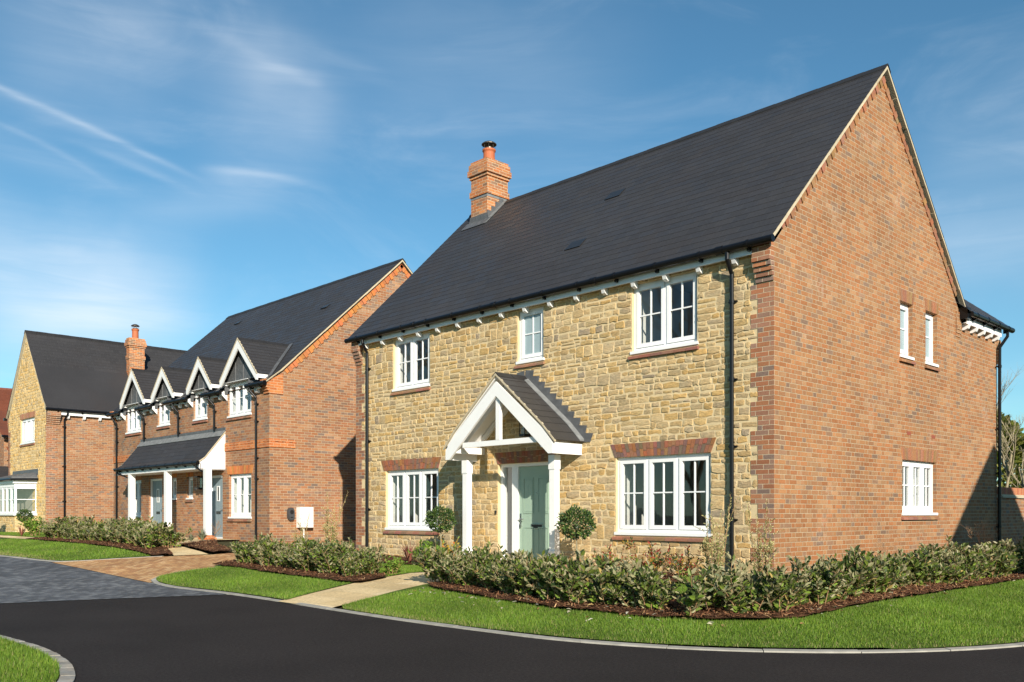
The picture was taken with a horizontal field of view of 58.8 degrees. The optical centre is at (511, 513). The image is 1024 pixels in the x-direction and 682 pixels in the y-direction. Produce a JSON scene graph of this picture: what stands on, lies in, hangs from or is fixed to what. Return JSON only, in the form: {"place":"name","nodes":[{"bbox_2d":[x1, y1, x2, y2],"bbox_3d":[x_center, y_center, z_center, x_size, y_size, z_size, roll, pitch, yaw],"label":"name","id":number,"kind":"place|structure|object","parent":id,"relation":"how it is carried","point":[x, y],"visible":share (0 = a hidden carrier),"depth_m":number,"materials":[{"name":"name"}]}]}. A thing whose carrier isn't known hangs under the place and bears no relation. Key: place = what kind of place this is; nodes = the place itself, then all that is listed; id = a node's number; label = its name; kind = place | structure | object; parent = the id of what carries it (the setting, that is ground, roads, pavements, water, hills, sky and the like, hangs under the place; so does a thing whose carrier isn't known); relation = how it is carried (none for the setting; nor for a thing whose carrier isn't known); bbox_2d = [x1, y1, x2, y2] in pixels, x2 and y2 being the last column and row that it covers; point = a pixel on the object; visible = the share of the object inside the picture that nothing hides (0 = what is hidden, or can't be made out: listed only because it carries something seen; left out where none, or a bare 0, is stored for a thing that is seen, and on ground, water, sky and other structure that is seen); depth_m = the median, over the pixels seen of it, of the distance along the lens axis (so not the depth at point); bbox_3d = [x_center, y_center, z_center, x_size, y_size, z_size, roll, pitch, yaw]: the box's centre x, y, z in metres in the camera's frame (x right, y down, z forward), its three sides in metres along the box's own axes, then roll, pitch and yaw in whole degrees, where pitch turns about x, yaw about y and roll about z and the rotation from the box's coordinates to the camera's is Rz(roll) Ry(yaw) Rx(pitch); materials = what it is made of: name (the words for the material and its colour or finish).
{"place":"outdoors","nodes":[
{"label":"outdoors","id":0,"kind":"place"},
{"bbox_2d":[0,635,61,681],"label":"lawn","id":1,"kind":"structure","parent":0,"point":[24,667],"depth_m":7.49,"materials":[{"name":"green plant"}]},
{"bbox_2d":[0,538,149,560],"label":"lawn","id":2,"kind":"structure","parent":0,"point":[134,555],"depth_m":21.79,"materials":[{"name":"green plant"}]},
{"bbox_2d":[0,556,222,602],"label":"sett paving","id":3,"kind":"structure","parent":0,"point":[25,580],"depth_m":15.90,"materials":[{"name":"grey stone"}]},
{"bbox_2d":[168,537,237,555],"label":"path","id":4,"kind":"structure","parent":0,"point":[179,550],"depth_m":21.71,"materials":[{"name":"beige concrete"}]},
{"bbox_2d":[52,540,355,582],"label":"driveway","id":5,"kind":"structure","parent":0,"point":[146,569],"depth_m":19.35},
{"bbox_2d":[156,563,426,599],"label":"lawn","id":6,"kind":"structure","parent":0,"point":[227,566],"depth_m":15.86,"materials":[{"name":"green plant"}]},
{"bbox_2d":[213,560,386,580],"bbox_3d":[-3.989,1.023,17.109,1.151,0.182,5.562,0,0,-43],"label":"mulch bed","id":7,"kind":"object","parent":6,"relation":"on","point":[302,574],"visible":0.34,"depth_m":16.48,"materials":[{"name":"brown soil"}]},
{"bbox_2d":[234,539,260,563],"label":"hedge shrub","id":8,"kind":"object","parent":7,"relation":"on","point":[251,558],"visible":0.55,"depth_m":18.25,"materials":[{"name":"green plant"}]},
{"bbox_2d":[251,542,286,565],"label":"hedge shrub","id":9,"kind":"object","parent":7,"relation":"on","point":[262,558],"visible":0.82,"depth_m":17.86,"materials":[{"name":"green plant"}]},
{"bbox_2d":[289,540,317,570],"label":"hedge shrub","id":10,"kind":"object","parent":7,"relation":"on","point":[306,562],"visible":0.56,"depth_m":16.56,"materials":[{"name":"green plant"}]},
{"bbox_2d":[308,543,342,573],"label":"hedge shrub","id":11,"kind":"object","parent":7,"relation":"on","point":[319,563],"visible":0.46,"depth_m":16.02,"materials":[{"name":"green plant"}]},
{"bbox_2d":[316,540,344,573],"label":"hedge shrub","id":12,"kind":"object","parent":7,"relation":"on","point":[328,559],"visible":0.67,"depth_m":15.93,"materials":[{"name":"green plant"}]},
{"bbox_2d":[335,550,361,576],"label":"hedge shrub","id":13,"kind":"object","parent":7,"relation":"on","point":[350,566],"visible":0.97,"depth_m":15.40,"materials":[{"name":"green plant"}]},
{"bbox_2d":[358,546,386,574],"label":"hedge shrub","id":14,"kind":"object","parent":7,"relation":"on","point":[370,562],"visible":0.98,"depth_m":15.52,"materials":[{"name":"green plant"}]},
{"bbox_2d":[383,556,407,573],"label":"green shrub","id":15,"kind":"object","parent":7,"relation":"on","point":[395,564],"visible":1,"depth_m":15.66,"materials":[{"name":"green plant"}]},
{"bbox_2d":[279,572,438,607],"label":"path","id":16,"kind":"structure","parent":0,"point":[338,596],"depth_m":13.97,"materials":[{"name":"beige concrete"}]},
{"bbox_2d":[0,595,1023,681],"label":"road","id":17,"kind":"structure","parent":0,"point":[220,638],"depth_m":8.38,"materials":[{"name":"black asphalt"}]},
{"bbox_2d":[0,535,1023,681],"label":"ground","id":18,"kind":"structure","parent":0,"point":[225,543],"depth_m":13.48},
{"bbox_2d":[0,388,11,511],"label":"red roof house","id":19,"kind":"structure","parent":18,"relation":"on","point":[5,394],"depth_m":44.68,"materials":[{"name":"brick"}]},
{"bbox_2d":[0,635,74,681],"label":"kerb","id":20,"kind":"structure","parent":18,"relation":"on","point":[66,672],"depth_m":7.71,"materials":[{"name":"grey concrete"}]},
{"bbox_2d":[0,324,185,531],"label":"stone gable house","id":21,"kind":"structure","parent":18,"relation":"on","point":[66,394],"depth_m":37.70,"materials":[{"name":"brick"}]},
{"bbox_2d":[0,480,36,514],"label":"bay window","id":22,"kind":"structure","parent":21,"relation":"in","point":[21,495],"depth_m":37.54,"materials":[{"name":"clear glass"}]},
{"bbox_2d":[19,417,34,446],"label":"window","id":23,"kind":"structure","parent":21,"relation":"in","point":[28,428],"depth_m":38.18,"materials":[{"name":"white glass"}]},
{"bbox_2d":[25,536,172,554],"bbox_3d":[-11.282,0.827,25.160,1.305,0.224,11.394,0,0,-41],"label":"mulch bed","id":24,"kind":"object","parent":18,"relation":"on","point":[141,547],"visible":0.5,"depth_m":22.69,"materials":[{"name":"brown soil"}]},
{"bbox_2d":[117,518,142,544],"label":"hedge shrub","id":25,"kind":"object","parent":24,"relation":"on","point":[130,524],"visible":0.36,"depth_m":23.13,"materials":[{"name":"green plant"}]},
{"bbox_2d":[132,520,173,548],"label":"hedge shrub","id":26,"kind":"object","parent":24,"relation":"on","point":[147,540],"visible":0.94,"depth_m":22.02,"materials":[{"name":"green plant"}]},
{"bbox_2d":[153,522,193,547],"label":"hedge shrub","id":27,"kind":"object","parent":24,"relation":"on","point":[169,540],"visible":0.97,"depth_m":22.14,"materials":[{"name":"green plant"}]},
{"bbox_2d":[106,258,412,541],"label":"brick house","id":28,"kind":"structure","parent":18,"relation":"on","point":[249,415],"depth_m":27.59,"materials":[{"name":"red brick"}]},
{"bbox_2d":[135,480,141,519],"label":"window","id":29,"kind":"structure","parent":28,"relation":"in","point":[137,482],"depth_m":32.59,"materials":[{"name":"white glass"}]},
{"bbox_2d":[124,404,154,436],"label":"window","id":30,"kind":"structure","parent":28,"relation":"in","point":[133,418],"depth_m":32.90,"materials":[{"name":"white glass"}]},
{"bbox_2d":[153,481,161,523],"bbox_3d":[-12.214,-0.200,31.427,0.058,1.860,0.980,0,0,-44],"label":"door","id":31,"kind":"structure","parent":28,"relation":"in","point":[157,485],"depth_m":31.46,"materials":[{"name":"metal"}]},
{"bbox_2d":[156,397,189,429],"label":"window","id":32,"kind":"structure","parent":28,"relation":"in","point":[164,414],"depth_m":30.99,"materials":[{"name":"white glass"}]},
{"bbox_2d":[191,390,223,423],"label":"window","id":33,"kind":"structure","parent":28,"relation":"in","point":[201,406],"depth_m":29.00,"materials":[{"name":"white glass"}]},
{"bbox_2d":[213,477,222,536],"bbox_3d":[-9.094,-0.190,28.156,0.102,1.840,0.800,0,0,-44],"label":"door","id":34,"kind":"structure","parent":28,"relation":"in","point":[217,482],"depth_m":28.17,"materials":[{"name":"metal"}]},
{"bbox_2d":[227,474,251,521],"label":"window","id":35,"kind":"structure","parent":28,"relation":"in","point":[240,483],"depth_m":27.18,"materials":[{"name":"white glass"}]},
{"bbox_2d":[226,373,279,420],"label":"window","id":36,"kind":"structure","parent":28,"relation":"in","point":[240,401],"depth_m":27.15,"materials":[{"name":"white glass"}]},
{"bbox_2d":[296,507,312,538],"bbox_3d":[-5.999,0.460,26.371,0.440,1.280,0.225,0,0,-44],"label":"meter box","id":37,"kind":"object","parent":28,"relation":"attached to","point":[303,517],"visible":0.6,"depth_m":26.28,"materials":[{"name":"white plastic"}]},
{"bbox_2d":[382,554,426,564],"bbox_3d":[-2.720,0.947,19.621,1.460,0.116,4.700,0,0,-44],"label":"mulch bed","id":38,"kind":"object","parent":18,"relation":"on","point":[396,556],"visible":0.1,"depth_m":19.67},
{"bbox_2d":[320,493,347,542],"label":"variegated shrub","id":39,"kind":"object","parent":38,"relation":"on","point":[327,528],"visible":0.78,"depth_m":20.43,"materials":[{"name":"beige plant"}]},
{"bbox_2d":[423,504,456,547],"bbox_3d":[-1.414,0.451,18.148,0.690,1.298,0.689,0,0,-44],"label":"bay tree","id":40,"kind":"object","parent":18,"relation":"on","point":[432,516],"visible":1,"depth_m":18.07,"materials":[{"name":"green plant"}]},
{"bbox_2d":[554,504,596,556],"bbox_3d":[1.105,0.467,15.536,0.744,1.268,0.736,0,0,-44],"label":"bay tree","id":41,"kind":"object","parent":18,"relation":"on","point":[586,516],"visible":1,"depth_m":15.43,"materials":[{"name":"green plant"}]},
{"bbox_2d":[151,570,1023,652],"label":"kerb","id":42,"kind":"structure","parent":18,"relation":"on","point":[997,646],"depth_m":8.91,"materials":[{"name":"grey concrete"}]},
{"bbox_2d":[344,63,1014,573],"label":"stone house","id":43,"kind":"structure","parent":18,"relation":"on","point":[756,309],"depth_m":16.64,"materials":[{"name":"brick"}]},
{"bbox_2d":[390,333,430,395],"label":"window","id":44,"kind":"structure","parent":43,"relation":"in","point":[413,353],"depth_m":20.54,"materials":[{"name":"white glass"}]},
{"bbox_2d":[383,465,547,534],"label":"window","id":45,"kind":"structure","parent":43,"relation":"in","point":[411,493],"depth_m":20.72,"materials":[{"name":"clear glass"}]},
{"bbox_2d":[514,306,544,368],"bbox_3d":[0.377,-3.392,17.573,0.180,1.125,0.799,0,0,-44],"label":"window","id":46,"kind":"structure","parent":43,"relation":"in","point":[531,323],"depth_m":17.58,"materials":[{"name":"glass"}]},
{"bbox_2d":[519,466,548,558],"bbox_3d":[0.456,0.033,17.570,0.121,1.895,0.920,0,0,-44],"label":"door","id":47,"kind":"structure","parent":43,"relation":"in","point":[533,480],"depth_m":17.60,"materials":[{"name":"metal"}]},
{"bbox_2d":[612,453,711,541],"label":"window","id":48,"kind":"structure","parent":43,"relation":"in","point":[662,495],"depth_m":15.93,"materials":[{"name":"clear glass"}]},
{"bbox_2d":[628,272,698,359],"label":"window","id":49,"kind":"structure","parent":43,"relation":"in","point":[665,313],"depth_m":15.70,"materials":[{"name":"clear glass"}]},
{"bbox_2d":[899,303,915,364],"bbox_3d":[7.375,-3.393,17.128,0.650,1.137,0.205,0,0,-44],"label":"window","id":50,"kind":"structure","parent":43,"relation":"in","point":[903,308],"depth_m":17.23,"materials":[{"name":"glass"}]},
{"bbox_2d":[901,460,939,519],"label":"window","id":51,"kind":"structure","parent":43,"relation":"in","point":[917,477],"depth_m":17.70,"materials":[{"name":"white glass"}]},
{"bbox_2d":[924,313,939,371],"bbox_3d":[8.218,-3.393,17.939,0.660,1.137,0.205,0,0,-44],"label":"window","id":52,"kind":"structure","parent":43,"relation":"in","point":[929,318],"depth_m":18.07,"materials":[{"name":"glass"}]},
{"bbox_2d":[427,571,1023,617],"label":"mulch bed","id":53,"kind":"object","parent":18,"relation":"on","point":[699,613],"visible":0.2,"depth_m":10.72,"materials":[{"name":"brown wood"}]},
{"bbox_2d":[408,538,460,581],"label":"hedge shrub","id":54,"kind":"object","parent":53,"relation":"on","point":[425,557],"visible":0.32,"depth_m":14.09,"materials":[{"name":"green plant"}]},
{"bbox_2d":[423,547,461,582],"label":"hedge shrub","id":55,"kind":"object","parent":53,"relation":"on","point":[437,573],"visible":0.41,"depth_m":13.84,"materials":[{"name":"green plant"}]},
{"bbox_2d":[434,546,474,584],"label":"hedge shrub","id":56,"kind":"object","parent":53,"relation":"on","point":[447,567],"visible":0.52,"depth_m":13.66,"materials":[{"name":"green plant"}]},
{"bbox_2d":[453,556,480,585],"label":"hedge shrub","id":57,"kind":"object","parent":53,"relation":"on","point":[469,578],"visible":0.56,"depth_m":13.32,"materials":[{"name":"green plant"}]},
{"bbox_2d":[464,550,499,582],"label":"hedge shrub","id":58,"kind":"object","parent":53,"relation":"on","point":[483,558],"visible":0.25,"depth_m":13.30,"materials":[{"name":"green plant"}]},
{"bbox_2d":[457,544,507,565],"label":"hedge shrub","id":59,"kind":"object","parent":53,"relation":"on","point":[472,555],"visible":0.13,"depth_m":13.46,"materials":[{"name":"green plant"}]},
{"bbox_2d":[467,551,514,589],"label":"hedge shrub","id":60,"kind":"object","parent":53,"relation":"on","point":[489,582],"visible":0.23,"depth_m":12.82,"materials":[{"name":"green plant"}]},
{"bbox_2d":[492,562,519,593],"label":"hedge shrub","id":61,"kind":"object","parent":53,"relation":"on","point":[508,587],"visible":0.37,"depth_m":12.25,"materials":[{"name":"green plant"}]},
{"bbox_2d":[499,549,536,564],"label":"hedge shrub","id":62,"kind":"object","parent":53,"relation":"on","point":[519,554],"visible":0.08,"depth_m":12.70,"materials":[{"name":"green plant"}]},
{"bbox_2d":[498,550,539,596],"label":"hedge shrub","id":63,"kind":"object","parent":53,"relation":"on","point":[521,583],"visible":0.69,"depth_m":11.87,"materials":[{"name":"green plant"}]},
{"bbox_2d":[522,550,578,600],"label":"hedge shrub","id":64,"kind":"object","parent":53,"relation":"on","point":[542,588],"visible":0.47,"depth_m":11.54,"materials":[{"name":"green plant"}]},
{"bbox_2d":[541,549,599,603],"bbox_3d":[0.776,0.784,11.383,0.912,0.690,0.862,0,0,27],"label":"hedge shrub","id":65,"kind":"object","parent":53,"relation":"on","point":[585,570],"visible":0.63,"depth_m":11.22,"materials":[{"name":"green plant"}]},
{"bbox_2d":[548,549,614,603],"bbox_3d":[0.913,0.787,11.173,0.922,0.698,0.872,0,0,27],"label":"hedge shrub","id":66,"kind":"object","parent":53,"relation":"on","point":[585,594],"visible":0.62,"depth_m":11.07,"materials":[{"name":"green plant"}]},
{"bbox_2d":[569,553,621,598],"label":"hedge shrub","id":67,"kind":"object","parent":53,"relation":"on","point":[606,561],"visible":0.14,"depth_m":11.33,"materials":[{"name":"green plant"}]},
{"bbox_2d":[589,561,634,603],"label":"hedge shrub","id":68,"kind":"object","parent":53,"relation":"on","point":[603,594],"visible":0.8,"depth_m":10.90,"materials":[{"name":"green plant"}]},
{"bbox_2d":[605,568,669,607],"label":"hedge shrub","id":69,"kind":"object","parent":53,"relation":"on","point":[632,597],"visible":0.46,"depth_m":10.56,"materials":[{"name":"green plant"}]},
{"bbox_2d":[612,558,663,588],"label":"hedge shrub","id":70,"kind":"object","parent":53,"relation":"on","point":[624,564],"visible":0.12,"depth_m":11.05,"materials":[{"name":"green plant"}]},
{"bbox_2d":[623,568,676,609],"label":"hedge shrub","id":71,"kind":"object","parent":53,"relation":"on","point":[660,596],"visible":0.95,"depth_m":10.37,"materials":[{"name":"green plant"}]},
{"bbox_2d":[672,568,713,617],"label":"hedge shrub","id":72,"kind":"object","parent":53,"relation":"on","point":[691,601],"visible":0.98,"depth_m":9.93,"materials":[{"name":"green plant"}]},
{"bbox_2d":[681,563,744,608],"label":"hedge shrub","id":73,"kind":"object","parent":53,"relation":"on","point":[714,600],"visible":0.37,"depth_m":10.30,"materials":[{"name":"green plant"}]},
{"bbox_2d":[693,491,739,569],"bbox_3d":[2.888,0.349,13.082,0.618,1.344,0.460,0,0,43],"label":"variegated shrub","id":74,"kind":"object","parent":53,"relation":"on","point":[707,543],"visible":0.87,"depth_m":13.02,"materials":[{"name":"green plant"}]},
{"bbox_2d":[703,553,787,613],"bbox_3d":[2.545,0.787,10.143,0.923,0.698,0.872,0,0,0],"label":"hedge shrub","id":75,"kind":"object","parent":53,"relation":"on","point":[727,582],"visible":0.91,"depth_m":10.09,"materials":[{"name":"green plant"}]},
{"bbox_2d":[739,496,783,574],"bbox_3d":[3.557,0.383,12.793,0.437,1.276,0.587,0,0,-43],"label":"variegated shrub","id":76,"kind":"object","parent":53,"relation":"on","point":[765,546],"visible":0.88,"depth_m":12.84,"materials":[{"name":"green plant"}]},
{"bbox_2d":[752,555,810,612],"bbox_3d":[3.003,0.794,10.175,0.752,0.662,0.872,0,0,-1],"label":"hedge shrub","id":77,"kind":"object","parent":53,"relation":"on","point":[782,596],"visible":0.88,"depth_m":10.03,"materials":[{"name":"green plant"}]},
{"bbox_2d":[794,559,851,605],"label":"hedge shrub","id":78,"kind":"object","parent":53,"relation":"on","point":[829,587],"visible":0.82,"depth_m":10.53,"materials":[{"name":"green plant"}]},
{"bbox_2d":[804,555,866,601],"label":"hedge shrub","id":79,"kind":"object","parent":53,"relation":"on","point":[823,572],"visible":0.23,"depth_m":10.77,"materials":[{"name":"green plant"}]},
{"bbox_2d":[815,545,887,596],"bbox_3d":[4.152,0.721,11.242,0.897,0.679,0.848,0,0,30],"label":"hedge shrub","id":80,"kind":"object","parent":53,"relation":"on","point":[865,572],"visible":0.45,"depth_m":11.05,"materials":[{"name":"green plant"}]},
{"bbox_2d":[844,548,906,595],"bbox_3d":[4.669,0.741,11.720,0.765,0.640,0.920,0,0,24],"label":"hedge shrub","id":81,"kind":"object","parent":53,"relation":"on","point":[886,577],"visible":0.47,"depth_m":11.63,"materials":[{"name":"green plant"}]},
{"bbox_2d":[885,561,912,590],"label":"hedge shrub","id":82,"kind":"object","parent":53,"relation":"on","point":[890,569],"visible":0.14,"depth_m":12.06,"materials":[{"name":"green plant"}]},
{"bbox_2d":[892,548,941,585],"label":"hedge shrub","id":83,"kind":"object","parent":53,"relation":"on","point":[917,566],"visible":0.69,"depth_m":12.69,"materials":[{"name":"green plant"}]},
{"bbox_2d":[909,548,954,583],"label":"hedge shrub","id":84,"kind":"object","parent":53,"relation":"on","point":[936,579],"visible":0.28,"depth_m":13.02,"materials":[{"name":"green plant"}]},
{"bbox_2d":[931,549,980,583],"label":"hedge shrub","id":85,"kind":"object","parent":53,"relation":"on","point":[950,578],"visible":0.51,"depth_m":13.26,"materials":[{"name":"green plant"}]},
{"bbox_2d":[962,550,989,581],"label":"hedge shrub","id":86,"kind":"object","parent":53,"relation":"on","point":[975,565],"visible":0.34,"depth_m":13.71,"materials":[{"name":"green plant"}]},
{"bbox_2d":[949,542,1004,578],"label":"hedge shrub","id":87,"kind":"object","parent":53,"relation":"on","point":[962,548],"visible":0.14,"depth_m":14.10,"materials":[{"name":"green plant"}]},
{"bbox_2d":[967,542,1016,577],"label":"hedge shrub","id":88,"kind":"object","parent":53,"relation":"on","point":[1001,564],"visible":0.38,"depth_m":14.36,"materials":[{"name":"green plant"}]},
{"bbox_2d":[988,538,1023,572],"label":"hedge shrub","id":89,"kind":"object","parent":53,"relation":"on","point":[1006,543],"visible":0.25,"depth_m":15.68,"materials":[{"name":"green plant"}]},
{"bbox_2d":[997,487,1023,543],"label":"garden wall","id":90,"kind":"structure","parent":18,"relation":"on","point":[1012,511],"depth_m":21.19,"materials":[{"name":"brick"}]},
{"bbox_2d":[997,409,1023,487],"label":"conifer","id":91,"kind":"object","parent":18,"relation":"on","point":[1019,455],"visible":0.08,"depth_m":28.99,"materials":[{"name":"green plant"}]},
{"bbox_2d":[997,366,1023,487],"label":"bare tree","id":92,"kind":"object","parent":18,"relation":"on","point":[1008,470],"visible":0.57,"depth_m":23.38,"materials":[{"name":"brown plant"}]},
{"bbox_2d":[0,0,1023,485],"label":"sky","id":93,"kind":"structure","parent":0,"point":[171,169],"materials":[{"name":"blue"}]},
{"bbox_2d":[660,572,696,582],"bbox_3d":[6.836,0.990,18.341,13.550,0.030,4.400,0,0,-44],"label":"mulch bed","id":94,"kind":"object","parent":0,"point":[674,580],"visible":0.02,"depth_m":14.05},
{"bbox_2d":[622,537,679,573],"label":"red tipped shrub","id":95,"kind":"object","parent":94,"relation":"on","point":[654,562],"visible":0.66,"depth_m":14.15,"materials":[{"name":"green plant"}]},
{"bbox_2d":[655,543,708,581],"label":"red tipped shrub","id":96,"kind":"object","parent":94,"relation":"on","point":[676,565],"visible":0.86,"depth_m":13.53,"materials":[{"name":"green plant"}]},
{"bbox_2d":[342,578,1023,648],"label":"lawn","id":97,"kind":"structure","parent":0,"point":[744,619],"depth_m":9.90,"materials":[{"name":"green plant"}]},
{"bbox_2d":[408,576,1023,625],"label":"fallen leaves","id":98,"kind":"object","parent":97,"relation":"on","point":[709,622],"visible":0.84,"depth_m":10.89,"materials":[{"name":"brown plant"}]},
{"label":"lawn","id":99,"kind":"structure","parent":0,"visible":0},
{"bbox_2d":[18,516,43,535],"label":"green shrub","id":100,"kind":"object","parent":99,"relation":"on","point":[31,526],"visible":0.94,"depth_m":30.85,"materials":[{"name":"green plant"}]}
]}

